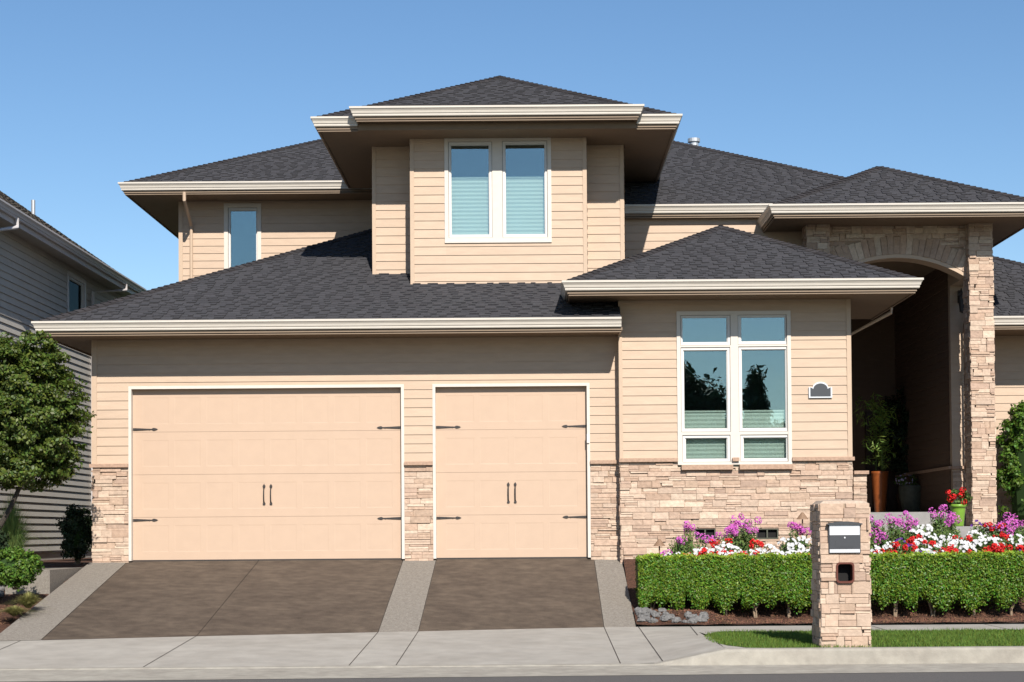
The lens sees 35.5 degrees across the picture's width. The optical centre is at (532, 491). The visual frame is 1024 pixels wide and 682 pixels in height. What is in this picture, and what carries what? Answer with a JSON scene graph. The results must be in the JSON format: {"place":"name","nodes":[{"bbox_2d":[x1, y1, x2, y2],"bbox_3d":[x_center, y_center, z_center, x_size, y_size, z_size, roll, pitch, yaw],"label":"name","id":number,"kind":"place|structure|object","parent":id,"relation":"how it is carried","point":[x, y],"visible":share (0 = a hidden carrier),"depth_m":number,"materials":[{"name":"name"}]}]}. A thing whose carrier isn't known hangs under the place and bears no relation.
{"place":"outdoors","nodes":[
{"label":"outdoors","id":0,"kind":"place"},
{"bbox_2d":[0,557,91,632],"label":"garden bed","id":1,"kind":"object","parent":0,"point":[59,563],"visible":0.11,"depth_m":26.18,"materials":[{"name":"brown soil"}]},
{"bbox_2d":[0,526,10,550],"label":"round shrub","id":2,"kind":"object","parent":1,"relation":"on","point":[3,539],"visible":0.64,"depth_m":26.07,"materials":[{"name":"green plant"}]},
{"bbox_2d":[0,605,37,615],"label":"ornamental grass","id":3,"kind":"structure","parent":1,"relation":"on","point":[14,610],"depth_m":24.15,"materials":[{"name":"green plant"}]},
{"bbox_2d":[0,546,44,591],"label":"shrub","id":4,"kind":"object","parent":1,"relation":"on","point":[19,567],"visible":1,"depth_m":25.18,"materials":[{"name":"green plant"}]},
{"bbox_2d":[0,593,45,624],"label":"bark mulch","id":5,"kind":"object","parent":1,"relation":"on","point":[9,605],"visible":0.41,"depth_m":25.50,"materials":[{"name":"brown wood"}]},
{"bbox_2d":[0,489,57,557],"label":"ornamental grass","id":6,"kind":"object","parent":1,"relation":"on","point":[12,526],"depth_m":26.89,"materials":[{"name":"green plant"}]},
{"bbox_2d":[6,591,52,608],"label":"ornamental grass","id":7,"kind":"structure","parent":1,"relation":"on","point":[27,600],"depth_m":24.49,"materials":[{"name":"green plant"}]},
{"bbox_2d":[5,567,82,593],"bbox_3d":[-8.336,1.693,28.219,0.738,0.718,3.700,0,-1,0],"label":"concrete step","id":8,"kind":"object","parent":1,"relation":"on","point":[48,580],"visible":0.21,"depth_m":26.38,"materials":[{"name":"grey concrete"}]},
{"bbox_2d":[0,330,96,530],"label":"maple tree","id":9,"kind":"object","parent":1,"relation":"on","point":[40,418],"visible":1,"depth_m":26.06,"materials":[{"name":"green plant"}]},
{"bbox_2d":[55,504,92,563],"bbox_3d":[-8.328,0.760,29.287,0.753,1.125,0.818,1,-2,-34],"label":"round shrub","id":10,"kind":"object","parent":1,"relation":"on","point":[75,527],"visible":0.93,"depth_m":29.10,"materials":[{"name":"green plant"}]},
{"bbox_2d":[0,562,124,640],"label":"driveway border","id":11,"kind":"object","parent":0,"point":[69,595],"visible":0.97,"depth_m":25.18,"materials":[{"name":"concrete"}]},
{"bbox_2d":[42,560,257,639],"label":"driveway","id":12,"kind":"structure","parent":0,"point":[137,599],"depth_m":25.50,"materials":[{"name":"concrete"}]},
{"bbox_2d":[41,559,603,639],"bbox_3d":[-3.180,1.657,25.728,9.355,1.015,6.120,0,-1,0],"label":"driveway joint","id":13,"kind":"object","parent":12,"relation":"on","point":[383,615],"visible":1,"depth_m":26.09,"materials":[{"name":"grey concrete"}]},
{"bbox_2d":[197,559,402,635],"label":"driveway","id":14,"kind":"structure","parent":0,"point":[270,597],"depth_m":25.85,"materials":[{"name":"concrete"}]},
{"bbox_2d":[379,559,435,631],"bbox_3d":[-2.030,1.653,26.403,0.583,1.015,4.770,0,-1,0],"label":"driveway border","id":15,"kind":"object","parent":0,"point":[405,608],"visible":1,"depth_m":26.07,"materials":[{"name":"concrete"}]},
{"bbox_2d":[419,558,603,630],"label":"driveway","id":16,"kind":"structure","parent":0,"point":[493,594],"depth_m":26.38,"materials":[{"name":"concrete"}]},
{"bbox_2d":[0,624,1023,667],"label":"sidewalk","id":17,"kind":"structure","parent":0,"point":[590,645],"depth_m":21.95,"materials":[{"name":"concrete"}]},
{"bbox_2d":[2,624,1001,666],"bbox_3d":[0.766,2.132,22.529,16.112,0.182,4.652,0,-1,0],"label":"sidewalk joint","id":18,"kind":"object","parent":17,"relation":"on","point":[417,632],"visible":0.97,"depth_m":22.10,"materials":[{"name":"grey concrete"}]},
{"bbox_2d":[0,0,1023,289],"label":"sky","id":19,"kind":"structure","parent":0,"point":[96,95],"materials":[{"name":"blue"}]},
{"bbox_2d":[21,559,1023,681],"bbox_3d":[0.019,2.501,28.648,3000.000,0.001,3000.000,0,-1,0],"label":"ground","id":20,"kind":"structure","parent":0,"point":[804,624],"depth_m":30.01,"materials":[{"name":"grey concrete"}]},
{"bbox_2d":[0,191,145,559],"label":"neighbour house","id":21,"kind":"structure","parent":20,"relation":"on","point":[47,270],"depth_m":34.16,"materials":[{"name":"grey paint"}]},
{"bbox_2d":[67,270,85,311],"bbox_3d":[-10.399,-4.278,36.320,0.106,1.285,1.454,0,-1,0],"label":"window","id":22,"kind":"structure","parent":21,"relation":"in","point":[76,291],"depth_m":36.39,"materials":[{"name":"glass"}]},
{"bbox_2d":[0,646,1023,671],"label":"kerb","id":23,"kind":"structure","parent":20,"relation":"on","point":[867,655],"depth_m":20.02,"materials":[{"name":"concrete"}]},
{"bbox_2d":[31,75,1023,581],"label":"house","id":24,"kind":"structure","parent":20,"relation":"on","point":[499,317],"depth_m":28.84,"materials":[{"name":"paint"}]},
{"bbox_2d":[224,203,260,268],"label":"window","id":25,"kind":"structure","parent":24,"relation":"in","point":[242,221],"depth_m":36.65,"materials":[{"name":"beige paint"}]},
{"bbox_2d":[128,384,404,560],"bbox_3d":[-4.784,-0.339,28.807,4.952,3.157,0.222,0,-1,0],"label":"garage door","id":26,"kind":"structure","parent":24,"relation":"in","point":[232,472],"depth_m":28.81,"materials":[{"name":"paint"}]},
{"bbox_2d":[444,138,551,242],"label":"window","id":27,"kind":"structure","parent":24,"relation":"in","point":[498,190],"depth_m":30.00,"materials":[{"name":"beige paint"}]},
{"bbox_2d":[432,383,590,558],"bbox_3d":[-0.383,-0.372,28.807,2.825,3.157,0.222,0,-1,0],"label":"garage door","id":28,"kind":"structure","parent":24,"relation":"in","point":[511,461],"depth_m":28.81,"materials":[{"name":"paint"}]},
{"bbox_2d":[676,311,791,466],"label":"window","id":29,"kind":"structure","parent":24,"relation":"in","point":[734,399],"depth_m":28.60,"materials":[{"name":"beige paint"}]},
{"bbox_2d":[809,382,831,397],"bbox_3d":[5.120,-1.819,28.467,0.416,0.286,0.034,0,-1,0],"label":"house number plaque","id":30,"kind":"object","parent":24,"relation":"attached to","point":[820,390],"visible":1,"depth_m":28.45,"materials":[{"name":"metal"}]},
{"bbox_2d":[866,474,874,511],"bbox_3d":[7.729,0.057,36.508,0.355,0.938,0.355,0,-1,0],"label":"tall pot","id":31,"kind":"object","parent":24,"relation":"on","point":[870,499],"visible":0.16,"depth_m":36.38,"materials":[{"name":"brown ceramic"}]},
{"bbox_2d":[871,471,888,511],"bbox_3d":[7.731,0.022,35.609,0.385,0.964,0.385,0,-1,0],"label":"tall pot","id":32,"kind":"object","parent":24,"relation":"on","point":[879,482],"visible":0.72,"depth_m":35.48,"materials":[{"name":"ceramic"}]},
{"bbox_2d":[852,393,901,470],"bbox_3d":[7.738,-1.325,35.693,1.083,1.857,1.119,-1,-1,20],"label":"bamboo plant","id":33,"kind":"object","parent":32,"relation":"on","point":[882,446],"visible":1,"depth_m":35.61,"materials":[{"name":"green plant"}]},
{"bbox_2d":[864,411,897,511],"bbox_3d":[8.534,-0.710,37.837,1.320,2.400,0.120,0,-1,0],"label":"front door","id":34,"kind":"structure","parent":24,"relation":"in","point":[892,488],"depth_m":37.80,"materials":[{"name":"brown wood"}]},
{"bbox_2d":[877,387,909,511],"bbox_3d":[8.629,-0.973,37.062,1.422,3.012,1.057,0,-1,0],"label":"potted tree","id":35,"kind":"object","parent":24,"relation":"on","point":[899,465],"visible":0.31,"depth_m":36.94,"materials":[{"name":"green plant"}]},
{"bbox_2d":[898,485,920,511],"bbox_3d":[8.478,0.175,35.805,0.561,0.657,0.561,0,-1,0],"label":"round pot","id":36,"kind":"object","parent":24,"relation":"on","point":[909,497],"visible":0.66,"depth_m":35.59,"materials":[{"name":"grey ceramic"}]},
{"bbox_2d":[894,473,917,484],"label":"potted flowers","id":37,"kind":"object","parent":36,"relation":"on","point":[901,480],"visible":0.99,"depth_m":35.73,"materials":[{"name":"green plant"}]},
{"bbox_2d":[949,504,966,525],"bbox_3d":[7.951,0.435,29.897,0.313,0.413,0.313,0,-1,0],"label":"round pot","id":38,"kind":"object","parent":24,"relation":"on","point":[959,509],"visible":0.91,"depth_m":29.79,"materials":[{"name":"ceramic"}]},
{"bbox_2d":[945,487,972,505],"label":"potted geranium","id":39,"kind":"object","parent":38,"relation":"on","point":[964,495],"visible":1,"depth_m":29.80,"materials":[{"name":"red plant"}]},
{"bbox_2d":[39,671,1023,681],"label":"road","id":40,"kind":"structure","parent":0,"point":[1015,676],"depth_m":18.45,"materials":[{"name":"grey asphalt"}]},
{"bbox_2d":[0,663,1023,681],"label":"gutter pan","id":41,"kind":"object","parent":40,"relation":"on","point":[190,674],"depth_m":19.39,"materials":[{"name":"concrete"}]},
{"bbox_2d":[595,559,635,626],"bbox_3d":[1.353,1.652,26.761,0.489,0.984,3.813,0,-1,0],"label":"driveway border","id":42,"kind":"object","parent":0,"point":[616,606],"visible":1,"depth_m":26.55,"materials":[{"name":"concrete"}]},
{"bbox_2d":[623,559,1023,624],"bbox_3d":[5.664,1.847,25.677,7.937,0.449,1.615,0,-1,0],"label":"bark mulch","id":43,"kind":"object","parent":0,"point":[947,619],"visible":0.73,"depth_m":25.62,"materials":[{"name":"brown wood"}]},
{"bbox_2d":[635,553,662,608],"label":"hedge shrub","id":44,"kind":"object","parent":43,"relation":"on","point":[647,578],"visible":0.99,"depth_m":25.70,"materials":[{"name":"green plant"}]},
{"bbox_2d":[659,552,685,609],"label":"hedge shrub","id":45,"kind":"object","parent":43,"relation":"on","point":[672,573],"visible":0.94,"depth_m":25.69,"materials":[{"name":"green plant"}]},
{"bbox_2d":[667,537,683,554],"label":"foliage plant","id":46,"kind":"object","parent":43,"relation":"on","point":[673,549],"visible":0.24,"depth_m":27.44,"materials":[{"name":"green plant"}]},
{"bbox_2d":[674,536,687,552],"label":"phlox plant","id":47,"kind":"object","parent":43,"relation":"on","point":[679,538],"visible":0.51,"depth_m":27.37,"materials":[{"name":"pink plant"}]},
{"bbox_2d":[682,520,695,552],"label":"phlox plant","id":48,"kind":"object","parent":43,"relation":"on","point":[688,528],"visible":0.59,"depth_m":27.89,"materials":[{"name":"pink plant"}]},
{"bbox_2d":[681,540,696,554],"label":"foliage plant","id":49,"kind":"object","parent":43,"relation":"on","point":[685,549],"visible":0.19,"depth_m":27.41,"materials":[{"name":"green plant"}]},
{"bbox_2d":[681,546,713,610],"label":"hedge shrub","id":50,"kind":"object","parent":43,"relation":"on","point":[698,576],"visible":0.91,"depth_m":25.70,"materials":[{"name":"green plant"}]},
{"bbox_2d":[693,532,709,549],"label":"phlox plant","id":51,"kind":"object","parent":43,"relation":"on","point":[704,538],"visible":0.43,"depth_m":27.51,"materials":[{"name":"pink plant"}]},
{"bbox_2d":[708,531,729,549],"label":"phlox plant","id":52,"kind":"object","parent":43,"relation":"on","point":[722,536],"visible":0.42,"depth_m":27.60,"materials":[{"name":"pink plant"}]},
{"bbox_2d":[709,538,732,554],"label":"geranium plant","id":53,"kind":"object","parent":43,"relation":"on","point":[713,544],"visible":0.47,"depth_m":27.19,"materials":[{"name":"red plant"}]},
{"bbox_2d":[710,552,743,616],"bbox_3d":[3.132,1.553,26.067,0.548,1.167,0.863,0,-1,0],"label":"hedge shrub","id":54,"kind":"object","parent":43,"relation":"on","point":[727,583],"visible":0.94,"depth_m":25.70,"materials":[{"name":"green plant"}]},
{"bbox_2d":[723,526,738,548],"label":"phlox plant","id":55,"kind":"object","parent":43,"relation":"on","point":[733,531],"visible":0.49,"depth_m":27.67,"materials":[{"name":"pink plant"}]},
{"bbox_2d":[728,524,740,549],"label":"phlox plant","id":56,"kind":"object","parent":43,"relation":"on","point":[736,542],"visible":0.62,"depth_m":27.77,"materials":[{"name":"pink plant"}]},
{"bbox_2d":[729,520,747,550],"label":"phlox plant","id":57,"kind":"object","parent":43,"relation":"on","point":[741,533],"visible":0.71,"depth_m":27.96,"materials":[{"name":"green plant"}]},
{"bbox_2d":[730,513,761,552],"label":"phlox plant","id":58,"kind":"object","parent":43,"relation":"on","point":[751,522],"visible":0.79,"depth_m":28.05,"materials":[{"name":"pink plant"}]},
{"bbox_2d":[740,521,758,551],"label":"phlox plant","id":59,"kind":"object","parent":43,"relation":"on","point":[749,532],"visible":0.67,"depth_m":27.85,"materials":[{"name":"pink plant"}]},
{"bbox_2d":[749,539,763,553],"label":"geranium plant","id":60,"kind":"object","parent":43,"relation":"on","point":[756,543],"visible":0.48,"depth_m":27.18,"materials":[{"name":"red plant"}]},
{"bbox_2d":[736,552,776,617],"bbox_3d":[3.638,1.547,26.068,0.598,1.173,0.870,0,-1,0],"label":"hedge shrub","id":61,"kind":"object","parent":43,"relation":"on","point":[759,579],"visible":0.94,"depth_m":25.70,"materials":[{"name":"green plant"}]},
{"bbox_2d":[758,543,776,553],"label":"petunia plant","id":62,"kind":"object","parent":43,"relation":"on","point":[768,545],"visible":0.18,"depth_m":27.06,"materials":[{"name":"white plant"}]},
{"bbox_2d":[777,537,796,554],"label":"petunia plant","id":63,"kind":"object","parent":43,"relation":"on","point":[783,539],"visible":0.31,"depth_m":27.33,"materials":[{"name":"white plant"}]},
{"bbox_2d":[770,551,811,617],"bbox_3d":[4.182,1.541,26.069,0.635,1.177,0.867,0,-1,0],"label":"hedge shrub","id":64,"kind":"object","parent":43,"relation":"on","point":[793,576],"visible":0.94,"depth_m":25.70,"materials":[{"name":"green plant"}]},
{"bbox_2d":[786,521,802,552],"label":"phlox plant","id":65,"kind":"object","parent":43,"relation":"on","point":[795,526],"visible":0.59,"depth_m":27.82,"materials":[{"name":"pink plant"}]},
{"bbox_2d":[787,543,804,550],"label":"petunia plant","id":66,"kind":"object","parent":43,"relation":"on","point":[792,546],"visible":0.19,"depth_m":27.09,"materials":[{"name":"white plant"}]},
{"bbox_2d":[794,526,810,551],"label":"phlox plant","id":67,"kind":"object","parent":43,"relation":"on","point":[803,531],"visible":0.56,"depth_m":27.76,"materials":[{"name":"pink plant"}]},
{"bbox_2d":[796,535,811,552],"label":"petunia plant","id":68,"kind":"object","parent":43,"relation":"on","point":[803,537],"visible":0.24,"depth_m":27.34,"materials":[{"name":"white plant"}]},
{"bbox_2d":[869,527,877,551],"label":"phlox plant","id":69,"kind":"object","parent":43,"relation":"on","point":[872,538],"visible":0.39,"depth_m":28.19,"materials":[{"name":"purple plant"}]},
{"bbox_2d":[869,552,881,605],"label":"hedge shrub","id":70,"kind":"object","parent":43,"relation":"on","point":[874,573],"visible":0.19,"depth_m":25.70,"materials":[{"name":"green plant"}]},
{"bbox_2d":[870,515,885,542],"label":"phlox plant","id":71,"kind":"object","parent":43,"relation":"on","point":[873,522],"visible":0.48,"depth_m":28.81,"materials":[{"name":"pink plant"}]},
{"bbox_2d":[874,532,887,552],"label":"phlox plant","id":72,"kind":"object","parent":43,"relation":"on","point":[882,542],"visible":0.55,"depth_m":27.80,"materials":[{"name":"purple plant"}]},
{"bbox_2d":[874,522,887,541],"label":"phlox plant","id":73,"kind":"object","parent":43,"relation":"on","point":[879,528],"visible":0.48,"depth_m":28.51,"materials":[{"name":"pink plant"}]},
{"bbox_2d":[877,530,895,544],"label":"foliage plant","id":74,"kind":"object","parent":43,"relation":"on","point":[889,538],"visible":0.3,"depth_m":28.18,"materials":[{"name":"green plant"}]},
{"bbox_2d":[882,541,899,551],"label":"petunia plant","id":75,"kind":"object","parent":43,"relation":"on","point":[886,546],"visible":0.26,"depth_m":27.41,"materials":[{"name":"white plant"}]},
{"bbox_2d":[884,513,900,540],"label":"phlox plant","id":76,"kind":"object","parent":43,"relation":"on","point":[891,523],"visible":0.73,"depth_m":28.86,"materials":[{"name":"pink plant"}]},
{"bbox_2d":[870,551,918,616],"bbox_3d":[5.878,1.535,26.070,0.655,1.162,0.870,0,-1,0],"label":"hedge shrub","id":77,"kind":"object","parent":43,"relation":"on","point":[898,570],"visible":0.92,"depth_m":25.70,"materials":[{"name":"green plant"}]},
{"bbox_2d":[890,541,907,551],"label":"geranium plant","id":78,"kind":"object","parent":43,"relation":"on","point":[896,544],"visible":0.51,"depth_m":27.36,"materials":[{"name":"red plant"}]},
{"bbox_2d":[891,519,912,540],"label":"phlox plant","id":79,"kind":"object","parent":43,"relation":"on","point":[898,531],"visible":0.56,"depth_m":28.47,"materials":[{"name":"green plant"}]},
{"bbox_2d":[895,531,910,550],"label":"foliage plant","id":80,"kind":"object","parent":43,"relation":"on","point":[905,536],"visible":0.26,"depth_m":28.20,"materials":[{"name":"green plant"}]},
{"bbox_2d":[895,510,913,535],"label":"phlox plant","id":81,"kind":"object","parent":43,"relation":"on","point":[907,516],"visible":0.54,"depth_m":29.03,"materials":[{"name":"pink plant"}]},
{"bbox_2d":[898,546,917,553],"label":"geranium plant","id":82,"kind":"object","parent":43,"relation":"on","point":[907,549],"visible":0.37,"depth_m":27.31,"materials":[{"name":"red plant"}]},
{"bbox_2d":[903,518,918,537],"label":"phlox plant","id":83,"kind":"object","parent":43,"relation":"on","point":[913,523],"visible":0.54,"depth_m":28.59,"materials":[{"name":"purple plant"}]},
{"bbox_2d":[909,529,924,538],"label":"petunia plant","id":84,"kind":"object","parent":43,"relation":"on","point":[912,531],"visible":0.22,"depth_m":28.10,"materials":[{"name":"white plant"}]},
{"bbox_2d":[910,540,935,550],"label":"geranium plant","id":85,"kind":"object","parent":43,"relation":"on","point":[933,543],"visible":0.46,"depth_m":27.39,"materials":[{"name":"red plant"}]},
{"bbox_2d":[916,524,933,548],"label":"petunia plant","id":86,"kind":"object","parent":43,"relation":"on","point":[929,527],"visible":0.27,"depth_m":28.36,"materials":[{"name":"white plant"}]},
{"bbox_2d":[922,532,937,550],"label":"petunia plant","id":87,"kind":"object","parent":43,"relation":"on","point":[929,535],"visible":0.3,"depth_m":27.90,"materials":[{"name":"white plant"}]},
{"bbox_2d":[906,550,958,615],"bbox_3d":[6.492,1.529,26.067,0.718,1.165,0.864,0,-1,0],"label":"hedge shrub","id":88,"kind":"object","parent":43,"relation":"on","point":[935,572],"visible":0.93,"depth_m":25.70,"materials":[{"name":"green plant"}]},
{"bbox_2d":[928,507,945,537],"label":"phlox plant","id":89,"kind":"object","parent":43,"relation":"on","point":[932,524],"visible":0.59,"depth_m":29.21,"materials":[{"name":"purple plant"}]},
{"bbox_2d":[933,504,947,532],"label":"phlox plant","id":90,"kind":"object","parent":43,"relation":"on","point":[942,508],"visible":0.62,"depth_m":29.42,"materials":[{"name":"purple plant"}]},
{"bbox_2d":[936,540,954,549],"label":"petunia plant","id":91,"kind":"object","parent":43,"relation":"on","point":[939,544],"visible":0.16,"depth_m":27.51,"materials":[{"name":"white plant"}]},
{"bbox_2d":[937,533,954,548],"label":"petunia plant","id":92,"kind":"object","parent":43,"relation":"on","point":[942,537],"visible":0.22,"depth_m":27.86,"materials":[{"name":"white plant"}]},
{"bbox_2d":[942,511,957,530],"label":"phlox plant","id":93,"kind":"object","parent":43,"relation":"on","point":[950,513],"visible":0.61,"depth_m":28.98,"materials":[{"name":"purple plant"}]},
{"bbox_2d":[944,515,961,539],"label":"phlox plant","id":94,"kind":"object","parent":43,"relation":"on","point":[951,527],"visible":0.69,"depth_m":28.74,"materials":[{"name":"purple plant"}]},
{"bbox_2d":[946,549,998,615],"bbox_3d":[7.136,1.516,26.068,0.723,1.181,0.860,0,-1,0],"label":"hedge shrub","id":95,"kind":"object","parent":43,"relation":"on","point":[975,573],"visible":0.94,"depth_m":25.70,"materials":[{"name":"green plant"}]},
{"bbox_2d":[971,538,986,551],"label":"petunia plant","id":96,"kind":"object","parent":43,"relation":"on","point":[976,543],"visible":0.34,"depth_m":27.57,"materials":[{"name":"white plant"}]},
{"bbox_2d":[970,520,988,537],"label":"petunia plant","id":97,"kind":"object","parent":43,"relation":"on","point":[983,530],"visible":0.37,"depth_m":28.58,"materials":[{"name":"green plant"}]},
{"bbox_2d":[983,522,1005,542],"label":"geranium plant","id":98,"kind":"object","parent":43,"relation":"on","point":[990,530],"visible":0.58,"depth_m":28.39,"materials":[{"name":"red plant"}]},
{"bbox_2d":[987,537,1004,551],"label":"petunia plant","id":99,"kind":"object","parent":43,"relation":"on","point":[994,539],"visible":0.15,"depth_m":27.64,"materials":[{"name":"white plant"}]},
{"bbox_2d":[992,531,1009,550],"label":"geranium plant","id":100,"kind":"object","parent":43,"relation":"on","point":[1002,534],"visible":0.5,"depth_m":27.87,"materials":[{"name":"red plant"}]},
{"bbox_2d":[984,549,1023,615],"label":"hedge shrub","id":101,"kind":"object","parent":43,"relation":"on","point":[1010,573],"visible":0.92,"depth_m":25.70,"materials":[{"name":"green plant"}]},
{"bbox_2d":[995,400,1023,525],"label":"climbing shrub","id":102,"kind":"object","parent":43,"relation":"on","point":[1012,476],"visible":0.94,"depth_m":32.00,"materials":[{"name":"green plant"}]},
{"bbox_2d":[1003,519,1021,539],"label":"phlox plant","id":103,"kind":"object","parent":43,"relation":"on","point":[1016,529],"visible":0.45,"depth_m":28.46,"materials":[{"name":"purple plant"}]},
{"bbox_2d":[1006,534,1023,550],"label":"petunia plant","id":104,"kind":"object","parent":43,"relation":"on","point":[1011,538],"visible":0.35,"depth_m":27.82,"materials":[{"name":"white plant"}]},
{"bbox_2d":[704,627,1023,647],"bbox_3d":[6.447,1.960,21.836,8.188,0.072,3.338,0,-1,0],"label":"grass","id":105,"kind":"structure","parent":0,"point":[906,638],"depth_m":21.63,"materials":[{"name":"green plant"}]},
{"bbox_2d":[810,499,871,646],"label":"mailbox pillar","id":106,"kind":"structure","parent":105,"relation":"on","point":[841,589],"depth_m":20.38,"materials":[{"name":"stone"}]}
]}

